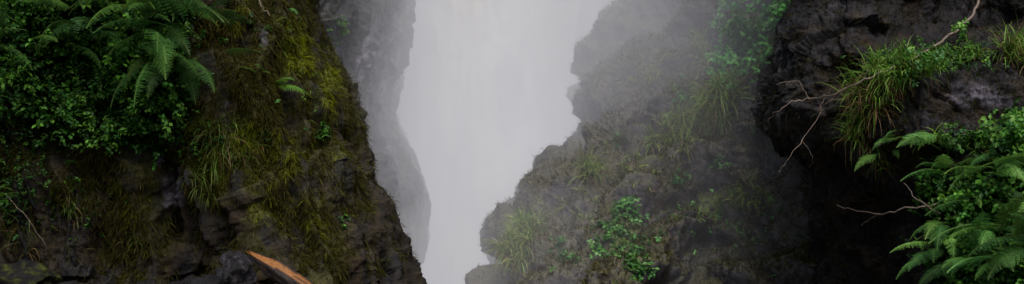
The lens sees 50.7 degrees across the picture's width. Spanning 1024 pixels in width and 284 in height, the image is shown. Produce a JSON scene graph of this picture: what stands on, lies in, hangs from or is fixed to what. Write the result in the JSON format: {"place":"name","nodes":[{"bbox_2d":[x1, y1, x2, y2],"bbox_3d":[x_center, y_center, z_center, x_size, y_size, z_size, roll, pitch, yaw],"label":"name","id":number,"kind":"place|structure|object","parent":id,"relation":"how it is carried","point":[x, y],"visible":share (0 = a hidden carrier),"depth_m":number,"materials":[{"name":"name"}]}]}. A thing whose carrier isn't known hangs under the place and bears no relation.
{"place":"outdoors","nodes":[
{"label":"outdoors","id":0,"kind":"place"},
{"bbox_2d":[0,0,427,283],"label":"mossy cliff","id":1,"kind":"structure","parent":0,"point":[184,266],"depth_m":9.02,"materials":[{"name":"stone"}]},
{"bbox_2d":[0,45,31,68],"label":"fern","id":2,"kind":"object","parent":1,"relation":"on","point":[13,60],"visible":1,"depth_m":8.20,"materials":[{"name":"green plant"}]},
{"bbox_2d":[1,187,40,260],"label":"grass tuft","id":3,"kind":"object","parent":1,"relation":"on","point":[22,227],"visible":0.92,"depth_m":8.67,"materials":[{"name":"green plant"}]},
{"bbox_2d":[0,0,57,41],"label":"fern","id":4,"kind":"object","parent":1,"relation":"attached to","point":[4,14],"visible":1,"depth_m":8.18,"materials":[{"name":"green plant"}]},
{"bbox_2d":[0,259,61,283],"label":"mossy boulder","id":5,"kind":"object","parent":1,"relation":"on","point":[23,271],"visible":1,"depth_m":7.26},
{"bbox_2d":[20,0,107,10],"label":"fern","id":6,"kind":"object","parent":1,"relation":"on","point":[59,2],"visible":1,"depth_m":8.52,"materials":[{"name":"green plant"}]},
{"bbox_2d":[54,195,83,229],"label":"grass tuft","id":7,"kind":"object","parent":1,"relation":"on","point":[74,212],"visible":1,"depth_m":8.77,"materials":[{"name":"green plant"}]},
{"bbox_2d":[58,281,86,283],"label":"mossy boulder","id":8,"kind":"object","parent":1,"relation":"on","point":[72,282],"visible":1,"depth_m":7.32,"materials":[{"name":"grey stone"}]},
{"bbox_2d":[35,19,121,68],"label":"fern","id":9,"kind":"object","parent":1,"relation":"on","point":[64,21],"visible":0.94,"depth_m":8.52,"materials":[{"name":"green plant"}]},
{"bbox_2d":[46,0,169,41],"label":"fern","id":10,"kind":"object","parent":1,"relation":"attached to","point":[112,17],"visible":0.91,"depth_m":8.57,"materials":[{"name":"green plant"}]},
{"bbox_2d":[0,82,226,251],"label":"leafy shrub","id":11,"kind":"object","parent":1,"relation":"on","point":[3,202],"visible":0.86,"depth_m":8.78,"materials":[{"name":"green plant"}]},
{"bbox_2d":[0,0,227,170],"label":"leafy shrub","id":12,"kind":"object","parent":1,"relation":"on","point":[121,121],"visible":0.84,"depth_m":8.74,"materials":[{"name":"green plant"}]},
{"bbox_2d":[119,226,144,252],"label":"grass tuft","id":13,"kind":"object","parent":1,"relation":"on","point":[132,240],"visible":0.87,"depth_m":8.89,"materials":[{"name":"green plant"}]},
{"bbox_2d":[6,0,269,243],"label":"bare branch","id":14,"kind":"object","parent":1,"relation":"attached to","point":[24,213],"visible":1,"depth_m":8.62,"materials":[{"name":"brown plant"}]},
{"bbox_2d":[69,0,223,22],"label":"fern","id":15,"kind":"object","parent":1,"relation":"on","point":[174,4],"visible":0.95,"depth_m":8.35,"materials":[{"name":"green plant"}]},
{"bbox_2d":[86,0,229,39],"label":"fern","id":16,"kind":"object","parent":1,"relation":"on","point":[139,19],"visible":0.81,"depth_m":8.43,"materials":[{"name":"green plant"}]},
{"bbox_2d":[106,24,214,92],"bbox_3d":[-2.744,-0.664,8.493,0.976,0.575,0.670,0,0,38],"label":"fern","id":17,"kind":"object","parent":1,"relation":"on","point":[161,46],"visible":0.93,"depth_m":8.40,"materials":[{"name":"green plant"}]},
{"bbox_2d":[110,37,215,106],"bbox_3d":[-2.638,-0.545,8.479,0.717,0.567,0.781,0,0,33],"label":"fern","id":18,"kind":"object","parent":1,"relation":"on","point":[163,63],"visible":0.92,"depth_m":8.38,"materials":[{"name":"green plant"}]},
{"bbox_2d":[149,118,206,165],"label":"grass tuft","id":19,"kind":"object","parent":1,"relation":"on","point":[173,135],"visible":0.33,"depth_m":8.98,"materials":[{"name":"green plant"}]},
{"bbox_2d":[12,3,349,248],"bbox_3d":[-2.632,-0.154,9.063,2.790,2.112,0.768,0,0,-30],"label":"creeping plant","id":20,"kind":"object","parent":1,"relation":"on","point":[326,133],"visible":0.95,"depth_m":9.34,"materials":[{"name":"green plant"}]},
{"bbox_2d":[170,5,217,25],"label":"fern","id":21,"kind":"object","parent":1,"relation":"on","point":[203,12],"visible":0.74,"depth_m":8.44,"materials":[{"name":"green plant"}]},
{"bbox_2d":[168,274,220,283],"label":"wet boulder","id":22,"kind":"object","parent":1,"relation":"on","point":[208,279],"visible":0.95,"depth_m":7.69,"materials":[{"name":"grey stone"}]},
{"bbox_2d":[214,250,256,283],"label":"wet boulder","id":23,"kind":"object","parent":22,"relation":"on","point":[236,268],"visible":0.96,"depth_m":7.76,"materials":[{"name":"grey stone"}]},
{"bbox_2d":[178,158,236,210],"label":"grass tuft","id":24,"kind":"object","parent":1,"relation":"on","point":[201,176],"visible":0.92,"depth_m":8.95,"materials":[{"name":"green plant"}]},
{"bbox_2d":[0,0,421,283],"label":"hanging moss","id":25,"kind":"object","parent":1,"relation":"attached to","point":[249,75],"visible":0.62,"depth_m":9.04,"materials":[{"name":"green plant"}]},
{"bbox_2d":[306,62,324,113],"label":"grass tuft","id":26,"kind":"object","parent":25,"relation":"on","point":[317,88],"visible":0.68,"depth_m":9.53,"materials":[{"name":"green plant"}]},
{"bbox_2d":[172,0,260,57],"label":"fern","id":27,"kind":"object","parent":1,"relation":"on","point":[225,13],"visible":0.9,"depth_m":8.68,"materials":[{"name":"green plant"}]},
{"bbox_2d":[192,111,251,182],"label":"grass tuft","id":28,"kind":"object","parent":1,"relation":"on","point":[214,146],"visible":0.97,"depth_m":8.91,"materials":[{"name":"green plant"}]},
{"bbox_2d":[219,132,267,172],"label":"grass tuft","id":29,"kind":"object","parent":1,"relation":"on","point":[243,153],"visible":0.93,"depth_m":9.01,"materials":[{"name":"green plant"}]},
{"bbox_2d":[236,64,269,73],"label":"fern","id":30,"kind":"object","parent":1,"relation":"attached to","point":[252,69],"visible":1,"depth_m":9.02,"materials":[{"name":"green plant"}]},
{"bbox_2d":[246,250,313,283],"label":"broken log","id":31,"kind":"object","parent":1,"relation":"on","point":[278,271],"visible":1,"depth_m":7.33,"materials":[{"name":"brown wood"}]},
{"bbox_2d":[275,77,310,96],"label":"fern","id":32,"kind":"object","parent":1,"relation":"attached to","point":[293,87],"visible":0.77,"depth_m":9.28,"materials":[{"name":"green plant"}]},
{"bbox_2d":[273,17,313,57],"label":"grass tuft","id":33,"kind":"object","parent":1,"relation":"on","point":[287,37],"visible":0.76,"depth_m":9.45,"materials":[{"name":"green plant"}]},
{"bbox_2d":[316,0,431,266],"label":"gorge wall","id":34,"kind":"structure","parent":0,"point":[375,46],"depth_m":14.74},
{"bbox_2d":[326,4,349,47],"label":"creeping plant","id":35,"kind":"object","parent":34,"relation":"attached to","point":[343,29],"visible":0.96,"depth_m":12.76,"materials":[{"name":"green plant"}]},
{"bbox_2d":[397,0,613,283],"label":"waterfall","id":36,"kind":"structure","parent":0,"point":[485,109],"depth_m":24.09,"materials":[{"name":"liquid"}]},
{"bbox_2d":[464,0,816,283],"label":"rock slope","id":37,"kind":"structure","parent":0,"point":[639,10],"depth_m":12.91,"materials":[{"name":"grey stone"}]},
{"bbox_2d":[478,217,541,283],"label":"grass tuft","id":38,"kind":"object","parent":37,"relation":"on","point":[518,255],"visible":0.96,"depth_m":12.46,"materials":[{"name":"green plant"}]},
{"bbox_2d":[501,200,559,257],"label":"grass tuft","id":39,"kind":"object","parent":37,"relation":"on","point":[521,220],"visible":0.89,"depth_m":12.81,"materials":[{"name":"green plant"}]},
{"bbox_2d":[547,235,581,271],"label":"creeping plant","id":40,"kind":"object","parent":37,"relation":"on","point":[561,239],"visible":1,"depth_m":12.23,"materials":[{"name":"green plant"}]},
{"bbox_2d":[541,174,597,231],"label":"plant","id":41,"kind":"object","parent":37,"relation":"on","point":[562,207],"visible":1,"depth_m":12.92,"materials":[{"name":"green plant"}]},
{"bbox_2d":[566,138,619,191],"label":"grass tuft","id":42,"kind":"object","parent":37,"relation":"on","point":[594,167],"visible":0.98,"depth_m":13.08,"materials":[{"name":"green plant"}]},
{"bbox_2d":[573,139,657,204],"bbox_3d":[1.168,0.414,13.000,0.882,0.915,1.697,0,0,-12],"label":"plant","id":43,"kind":"object","parent":37,"relation":"on","point":[623,166],"visible":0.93,"depth_m":12.52,"materials":[{"name":"green plant"}]},
{"bbox_2d":[587,195,667,281],"bbox_3d":[1.282,1.019,11.617,0.861,0.849,1.435,0,0,-15],"label":"leafy shrub","id":44,"kind":"object","parent":37,"relation":"on","point":[633,254],"visible":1,"depth_m":11.87,"materials":[{"name":"green plant"}]},
{"bbox_2d":[463,0,819,283],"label":"moss","id":45,"kind":"object","parent":37,"relation":"on","point":[694,207],"visible":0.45,"depth_m":12.68,"materials":[{"name":"green plant"}]},
{"bbox_2d":[699,57,755,121],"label":"grass tuft","id":46,"kind":"object","parent":45,"relation":"on","point":[737,92],"visible":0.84,"depth_m":13.00,"materials":[{"name":"green plant"}]},
{"bbox_2d":[622,48,678,95],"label":"grass tuft","id":47,"kind":"object","parent":37,"relation":"on","point":[672,88],"visible":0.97,"depth_m":14.38,"materials":[{"name":"green plant"}]},
{"bbox_2d":[623,111,702,165],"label":"grass tuft","id":48,"kind":"object","parent":37,"relation":"on","point":[686,141],"visible":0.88,"depth_m":13.31,"materials":[{"name":"green plant"}]},
{"bbox_2d":[652,86,715,141],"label":"grass tuft","id":49,"kind":"object","parent":37,"relation":"on","point":[682,120],"visible":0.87,"depth_m":13.37,"materials":[{"name":"green plant"}]},
{"bbox_2d":[670,204,722,224],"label":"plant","id":50,"kind":"object","parent":37,"relation":"on","point":[699,218],"visible":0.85,"depth_m":12.53,"materials":[{"name":"green plant"}]},
{"bbox_2d":[679,24,718,77],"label":"grass tuft","id":51,"kind":"object","parent":37,"relation":"on","point":[701,43],"visible":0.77,"depth_m":14.21,"materials":[{"name":"green plant"}]},
{"bbox_2d":[604,73,802,275],"bbox_3d":[2.092,0.249,12.680,1.966,2.296,2.958,0,0,0],"label":"creeping plant","id":52,"kind":"object","parent":37,"relation":"on","point":[682,98],"visible":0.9,"depth_m":12.48,"materials":[{"name":"green plant"}]},
{"bbox_2d":[681,64,740,138],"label":"grass tuft","id":53,"kind":"object","parent":37,"relation":"on","point":[714,110],"visible":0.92,"depth_m":13.13,"materials":[{"name":"green plant"}]},
{"bbox_2d":[723,183,763,216],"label":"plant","id":54,"kind":"object","parent":37,"relation":"on","point":[750,201],"visible":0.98,"depth_m":12.17,"materials":[{"name":"green plant"}]},
{"bbox_2d":[705,0,790,93],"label":"leafy shrub","id":55,"kind":"object","parent":37,"relation":"on","point":[749,51],"visible":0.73,"depth_m":13.13,"materials":[{"name":"green plant"}]},
{"bbox_2d":[745,172,767,218],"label":"plant","id":56,"kind":"object","parent":37,"relation":"on","point":[762,206],"visible":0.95,"depth_m":11.86,"materials":[{"name":"green plant"}]},
{"bbox_3d":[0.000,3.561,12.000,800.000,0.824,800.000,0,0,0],"label":"ground","id":57,"kind":"structure","parent":0,"visible":0},
{"bbox_2d":[750,0,1023,283],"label":"rock outcrop","id":58,"kind":"object","parent":57,"relation":"on","point":[816,34],"visible":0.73,"depth_m":9.47,"materials":[{"name":"grey stone"}]},
{"bbox_2d":[829,109,875,166],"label":"grass tuft","id":59,"kind":"object","parent":58,"relation":"on","point":[852,135],"visible":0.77,"depth_m":9.03,"materials":[{"name":"green plant"}]},
{"bbox_2d":[824,93,887,157],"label":"grass tuft","id":60,"kind":"object","parent":58,"relation":"on","point":[862,118],"visible":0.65,"depth_m":8.97,"materials":[{"name":"green plant"}]},
{"bbox_2d":[817,52,904,142],"bbox_3d":[2.908,-0.316,8.927,0.639,0.851,0.949,0,0,0],"label":"grass tuft","id":61,"kind":"object","parent":58,"relation":"on","point":[874,105],"visible":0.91,"depth_m":8.79,"materials":[{"name":"green plant"}]},
{"bbox_2d":[767,0,979,171],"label":"bare branch","id":62,"kind":"object","parent":58,"relation":"on","point":[951,33],"visible":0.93,"depth_m":9.01,"materials":[{"name":"brown plant"}]},
{"bbox_2d":[854,149,899,171],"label":"fern","id":63,"kind":"object","parent":58,"relation":"on","point":[870,158],"visible":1,"depth_m":8.75,"materials":[{"name":"green plant"}]},
{"bbox_2d":[840,37,916,109],"bbox_3d":[2.957,-0.521,8.927,0.609,0.664,1.022,0,0,-14],"label":"grass tuft","id":64,"kind":"object","parent":58,"relation":"on","point":[881,77],"visible":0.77,"depth_m":8.69,"materials":[{"name":"green plant"}]},
{"bbox_2d":[855,139,904,187],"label":"grass tuft","id":65,"kind":"object","parent":58,"relation":"on","point":[881,160],"visible":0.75,"depth_m":8.96,"materials":[{"name":"green plant"}]},
{"bbox_2d":[751,0,1023,283],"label":"moss","id":66,"kind":"object","parent":58,"relation":"on","point":[897,136],"visible":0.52,"depth_m":9.43,"materials":[{"name":"green plant"}]},
{"bbox_2d":[837,183,940,225],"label":"bare branch","id":67,"kind":"object","parent":58,"relation":"on","point":[926,205],"visible":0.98,"depth_m":8.28,"materials":[{"name":"brown plant"}]},
{"bbox_2d":[863,37,941,100],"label":"grass tuft","id":68,"kind":"object","parent":58,"relation":"on","point":[903,69],"visible":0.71,"depth_m":8.59,"materials":[{"name":"green plant"}]},
{"bbox_2d":[872,130,941,150],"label":"fern","id":69,"kind":"object","parent":58,"relation":"on","point":[887,137],"visible":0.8,"depth_m":8.45,"materials":[{"name":"green plant"}]},
{"bbox_2d":[838,17,1023,154],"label":"leafy shrub","id":70,"kind":"object","parent":58,"relation":"on","point":[959,59],"visible":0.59,"depth_m":8.59,"materials":[{"name":"green plant"}]},
{"bbox_2d":[890,241,973,278],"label":"fern","id":71,"kind":"object","parent":58,"relation":"on","point":[922,253],"visible":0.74,"depth_m":7.79,"materials":[{"name":"green plant"}]},
{"bbox_2d":[909,220,956,258],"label":"fern","id":72,"kind":"object","parent":58,"relation":"on","point":[936,232],"visible":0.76,"depth_m":7.73,"materials":[{"name":"green plant"}]},
{"bbox_2d":[910,43,958,95],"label":"grass tuft","id":73,"kind":"object","parent":58,"relation":"on","point":[931,70],"visible":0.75,"depth_m":8.53,"materials":[{"name":"green plant"}]},
{"bbox_2d":[896,132,983,152],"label":"fern","id":74,"kind":"object","parent":58,"relation":"on","point":[921,140],"visible":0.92,"depth_m":8.23,"materials":[{"name":"green plant"}]},
{"bbox_2d":[901,154,992,180],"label":"fern","id":75,"kind":"object","parent":58,"relation":"on","point":[941,164],"visible":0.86,"depth_m":8.12,"materials":[{"name":"green plant"}]},
{"bbox_2d":[914,116,1001,159],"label":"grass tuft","id":76,"kind":"object","parent":58,"relation":"on","point":[936,133],"visible":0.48,"depth_m":8.27,"materials":[{"name":"green plant"}]},
{"bbox_2d":[899,106,1023,283],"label":"leafy shrub","id":77,"kind":"object","parent":58,"relation":"on","point":[986,185],"visible":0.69,"depth_m":7.73,"materials":[{"name":"green plant"}]},
{"bbox_2d":[919,211,1019,283],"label":"fern","id":78,"kind":"object","parent":58,"relation":"on","point":[979,218],"visible":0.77,"depth_m":7.42,"materials":[{"name":"green plant"}]},
{"bbox_2d":[951,30,996,69],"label":"grass tuft","id":79,"kind":"object","parent":58,"relation":"on","point":[976,54],"visible":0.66,"depth_m":8.85,"materials":[{"name":"green plant"}]},
{"bbox_2d":[925,187,1022,215],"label":"fern","id":80,"kind":"object","parent":58,"relation":"on","point":[949,202],"visible":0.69,"depth_m":7.75,"materials":[{"name":"green plant"}]},
{"bbox_2d":[928,196,1023,248],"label":"fern","id":81,"kind":"object","parent":58,"relation":"on","point":[1006,227],"visible":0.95,"depth_m":7.30,"materials":[{"name":"green plant"}]},
{"bbox_2d":[941,229,1023,279],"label":"fern","id":82,"kind":"object","parent":58,"relation":"on","point":[979,257],"visible":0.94,"depth_m":7.22,"materials":[{"name":"green plant"}]},
{"bbox_2d":[944,152,1023,190],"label":"fern","id":83,"kind":"object","parent":58,"relation":"on","point":[1000,164],"visible":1,"depth_m":7.54,"materials":[{"name":"green plant"}]},
{"bbox_2d":[970,142,1020,174],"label":"fern","id":84,"kind":"object","parent":58,"relation":"on","point":[976,160],"visible":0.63,"depth_m":7.76,"materials":[{"name":"green plant"}]},
{"bbox_2d":[968,202,1023,279],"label":"fern","id":85,"kind":"object","parent":58,"relation":"on","point":[1011,252],"visible":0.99,"depth_m":7.20,"materials":[{"name":"green plant"}]},
{"bbox_2d":[975,15,1023,72],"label":"grass tuft","id":86,"kind":"object","parent":58,"relation":"on","point":[1022,54],"visible":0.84,"depth_m":8.75,"materials":[{"name":"green plant"}]},
{"bbox_2d":[979,20,1023,67],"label":"grass tuft","id":87,"kind":"object","parent":58,"relation":"on","point":[1008,48],"visible":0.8,"depth_m":8.78,"materials":[{"name":"green plant"}]}
]}

